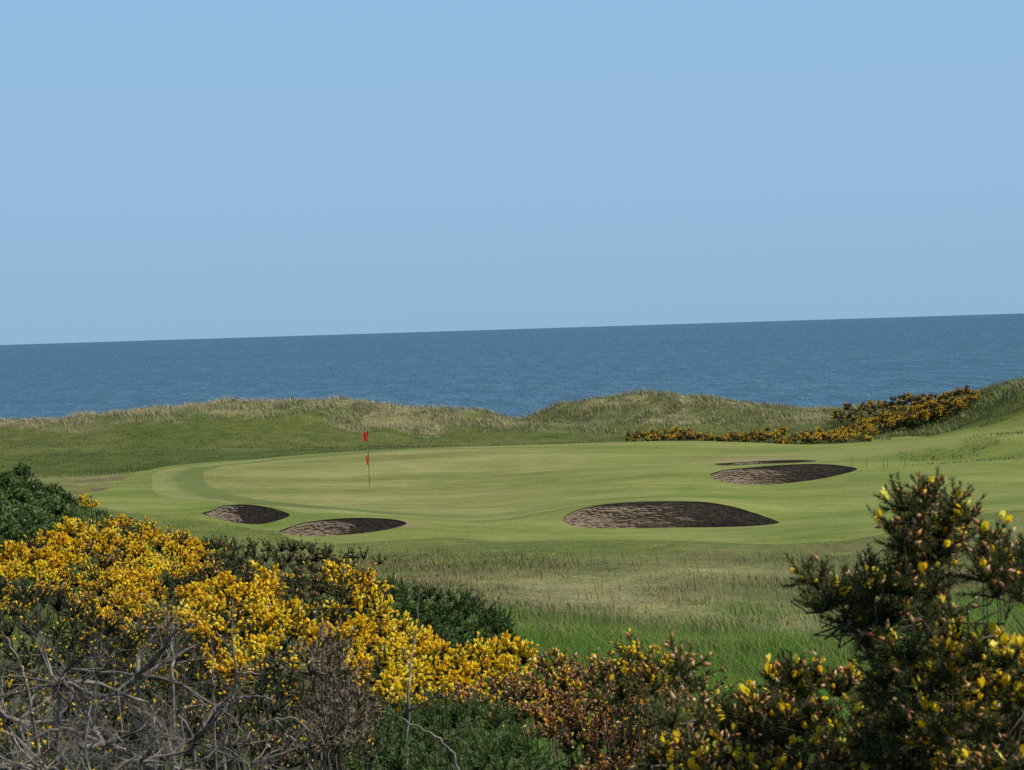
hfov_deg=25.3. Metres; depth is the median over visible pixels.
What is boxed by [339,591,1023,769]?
lush grass
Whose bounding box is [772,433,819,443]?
gorse bush
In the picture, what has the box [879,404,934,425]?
gorse bush
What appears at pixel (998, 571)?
gorse bush
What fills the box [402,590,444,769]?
dead branch
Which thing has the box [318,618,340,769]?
dead branch
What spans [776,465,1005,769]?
gorse bush
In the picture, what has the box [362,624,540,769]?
gorse bush
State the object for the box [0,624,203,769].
dead gorse bush
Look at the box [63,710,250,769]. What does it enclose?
dead gorse bush
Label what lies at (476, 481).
putting green ground
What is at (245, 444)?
field grass
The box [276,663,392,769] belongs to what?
withered shrub
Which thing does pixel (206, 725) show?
dead gorse bush
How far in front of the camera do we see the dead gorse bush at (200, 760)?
5.41 m
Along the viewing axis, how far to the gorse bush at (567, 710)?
7.85 m
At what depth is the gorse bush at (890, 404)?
122.81 m
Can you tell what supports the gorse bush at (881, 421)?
on the ground at (180, 435)
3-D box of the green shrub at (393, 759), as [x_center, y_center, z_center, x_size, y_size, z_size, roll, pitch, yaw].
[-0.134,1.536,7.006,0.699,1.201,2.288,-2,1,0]
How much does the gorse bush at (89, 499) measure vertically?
0.481 m
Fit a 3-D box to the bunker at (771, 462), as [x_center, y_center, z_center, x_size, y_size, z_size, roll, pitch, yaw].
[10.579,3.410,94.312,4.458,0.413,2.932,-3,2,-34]
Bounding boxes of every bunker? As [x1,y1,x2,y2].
[202,505,289,523]
[279,518,406,535]
[562,501,778,527]
[710,464,856,484]
[716,460,812,470]
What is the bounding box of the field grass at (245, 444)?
[0,386,1020,478]
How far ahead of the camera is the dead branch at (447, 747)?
5.52 m
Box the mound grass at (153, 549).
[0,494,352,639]
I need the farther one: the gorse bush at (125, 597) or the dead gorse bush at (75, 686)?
the gorse bush at (125, 597)
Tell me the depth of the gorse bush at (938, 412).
116.49 m
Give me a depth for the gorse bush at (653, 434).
111.56 m
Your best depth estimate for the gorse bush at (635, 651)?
7.34 m
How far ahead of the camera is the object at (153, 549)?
24.14 m
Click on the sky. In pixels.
(170, 169)
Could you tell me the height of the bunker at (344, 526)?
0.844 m
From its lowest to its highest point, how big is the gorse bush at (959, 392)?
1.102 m
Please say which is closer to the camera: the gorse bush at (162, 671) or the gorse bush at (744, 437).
the gorse bush at (162, 671)
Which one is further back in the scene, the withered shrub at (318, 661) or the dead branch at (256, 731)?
the withered shrub at (318, 661)
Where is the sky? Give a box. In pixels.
[0,0,1023,344]
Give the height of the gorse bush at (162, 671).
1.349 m
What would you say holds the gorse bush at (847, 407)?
on the ground at (180, 435)
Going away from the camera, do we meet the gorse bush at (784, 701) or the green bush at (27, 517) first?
the gorse bush at (784, 701)
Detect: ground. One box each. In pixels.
[0,381,1023,769]
[76,414,1023,543]
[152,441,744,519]
[203,442,723,515]
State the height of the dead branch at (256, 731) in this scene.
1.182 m
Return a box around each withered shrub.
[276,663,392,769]
[280,619,383,769]
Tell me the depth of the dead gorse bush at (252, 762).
6.02 m
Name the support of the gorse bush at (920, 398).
on the ground at (180, 435)
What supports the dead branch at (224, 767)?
on the ground at (180, 435)
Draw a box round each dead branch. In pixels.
[1,631,42,759]
[165,612,190,769]
[210,644,217,769]
[216,599,274,769]
[226,717,323,769]
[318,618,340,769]
[368,738,383,769]
[399,717,459,769]
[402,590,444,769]
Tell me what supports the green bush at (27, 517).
on the ground at (180, 435)
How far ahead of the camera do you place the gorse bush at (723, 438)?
111.67 m
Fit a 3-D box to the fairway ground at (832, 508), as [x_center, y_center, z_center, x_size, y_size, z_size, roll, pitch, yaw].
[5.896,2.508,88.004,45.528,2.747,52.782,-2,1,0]
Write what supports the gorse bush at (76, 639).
on the ground at (180, 435)
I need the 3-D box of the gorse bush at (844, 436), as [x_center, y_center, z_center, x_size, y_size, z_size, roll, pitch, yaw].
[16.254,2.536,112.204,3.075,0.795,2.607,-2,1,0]
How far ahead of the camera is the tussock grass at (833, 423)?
114.43 m
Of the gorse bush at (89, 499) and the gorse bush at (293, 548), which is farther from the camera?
the gorse bush at (89, 499)
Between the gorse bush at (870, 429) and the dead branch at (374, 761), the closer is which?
the dead branch at (374, 761)
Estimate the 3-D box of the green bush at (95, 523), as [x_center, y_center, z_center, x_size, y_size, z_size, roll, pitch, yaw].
[-5.036,1.776,27.134,0.975,0.414,2.967,-2,1,-16]
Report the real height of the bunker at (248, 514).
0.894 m
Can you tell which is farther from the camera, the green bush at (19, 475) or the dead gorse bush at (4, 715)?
the green bush at (19, 475)
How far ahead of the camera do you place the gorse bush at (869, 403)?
125.08 m
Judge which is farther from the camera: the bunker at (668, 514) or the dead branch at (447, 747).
the bunker at (668, 514)
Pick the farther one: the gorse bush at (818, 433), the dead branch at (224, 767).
the gorse bush at (818, 433)
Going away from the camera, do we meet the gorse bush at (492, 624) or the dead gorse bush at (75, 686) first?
the dead gorse bush at (75, 686)
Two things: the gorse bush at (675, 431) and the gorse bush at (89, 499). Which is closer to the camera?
the gorse bush at (89, 499)
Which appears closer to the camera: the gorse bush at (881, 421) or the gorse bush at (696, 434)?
the gorse bush at (696, 434)
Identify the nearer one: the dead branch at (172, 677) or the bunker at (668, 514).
the dead branch at (172, 677)
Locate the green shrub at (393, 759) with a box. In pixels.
[341,686,573,769]
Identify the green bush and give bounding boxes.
[0,461,78,548]
[0,484,76,529]
[62,514,126,557]
[64,491,111,523]
[87,509,179,553]
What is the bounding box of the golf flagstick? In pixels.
[362,431,369,485]
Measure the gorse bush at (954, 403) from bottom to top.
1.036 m
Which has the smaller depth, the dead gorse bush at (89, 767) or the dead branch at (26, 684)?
the dead gorse bush at (89, 767)
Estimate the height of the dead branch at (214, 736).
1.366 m
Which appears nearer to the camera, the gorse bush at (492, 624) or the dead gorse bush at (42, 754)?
the dead gorse bush at (42, 754)
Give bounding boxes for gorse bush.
[0,513,274,769]
[0,556,179,767]
[0,575,273,769]
[0,576,237,769]
[0,622,149,767]
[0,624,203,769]
[0,681,125,769]
[0,693,82,769]
[22,671,183,769]
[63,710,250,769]
[73,491,99,509]
[84,644,283,769]
[91,687,276,769]
[95,612,286,769]
[156,557,461,769]
[165,690,344,769]
[187,533,387,749]
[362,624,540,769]
[374,571,525,768]
[441,646,692,769]
[569,627,742,769]
[594,631,883,769]
[624,428,675,441]
[644,425,701,440]
[677,430,715,440]
[697,433,739,441]
[726,430,773,441]
[742,426,797,442]
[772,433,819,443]
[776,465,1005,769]
[790,426,848,442]
[820,429,872,442]
[827,422,880,437]
[830,401,891,424]
[853,396,906,413]
[855,411,913,430]
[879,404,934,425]
[882,391,931,410]
[897,400,953,420]
[906,392,951,406]
[921,394,968,410]
[924,510,1023,769]
[941,383,985,402]
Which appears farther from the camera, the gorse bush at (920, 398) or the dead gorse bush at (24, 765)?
the gorse bush at (920, 398)
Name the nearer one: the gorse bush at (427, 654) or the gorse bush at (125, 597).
the gorse bush at (427, 654)
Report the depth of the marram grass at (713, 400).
128.97 m
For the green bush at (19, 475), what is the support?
on the ground at (180, 435)
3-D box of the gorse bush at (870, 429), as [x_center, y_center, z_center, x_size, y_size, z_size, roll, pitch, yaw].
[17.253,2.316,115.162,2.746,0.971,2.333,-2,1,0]
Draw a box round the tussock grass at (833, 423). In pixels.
[825,376,1023,463]
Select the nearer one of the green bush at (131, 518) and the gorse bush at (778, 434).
the green bush at (131, 518)
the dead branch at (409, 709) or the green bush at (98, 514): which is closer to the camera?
the dead branch at (409, 709)
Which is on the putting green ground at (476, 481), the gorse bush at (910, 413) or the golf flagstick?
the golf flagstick
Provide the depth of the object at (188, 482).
87.04 m
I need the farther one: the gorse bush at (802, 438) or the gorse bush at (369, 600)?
the gorse bush at (802, 438)
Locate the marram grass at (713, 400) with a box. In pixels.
[0,377,1023,440]
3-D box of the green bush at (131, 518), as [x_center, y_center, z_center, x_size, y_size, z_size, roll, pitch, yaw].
[-5.570,2.740,34.157,1.398,2.498,16.116,-2,1,-9]
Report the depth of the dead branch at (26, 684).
5.52 m
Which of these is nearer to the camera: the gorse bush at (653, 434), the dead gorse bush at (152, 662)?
the dead gorse bush at (152, 662)

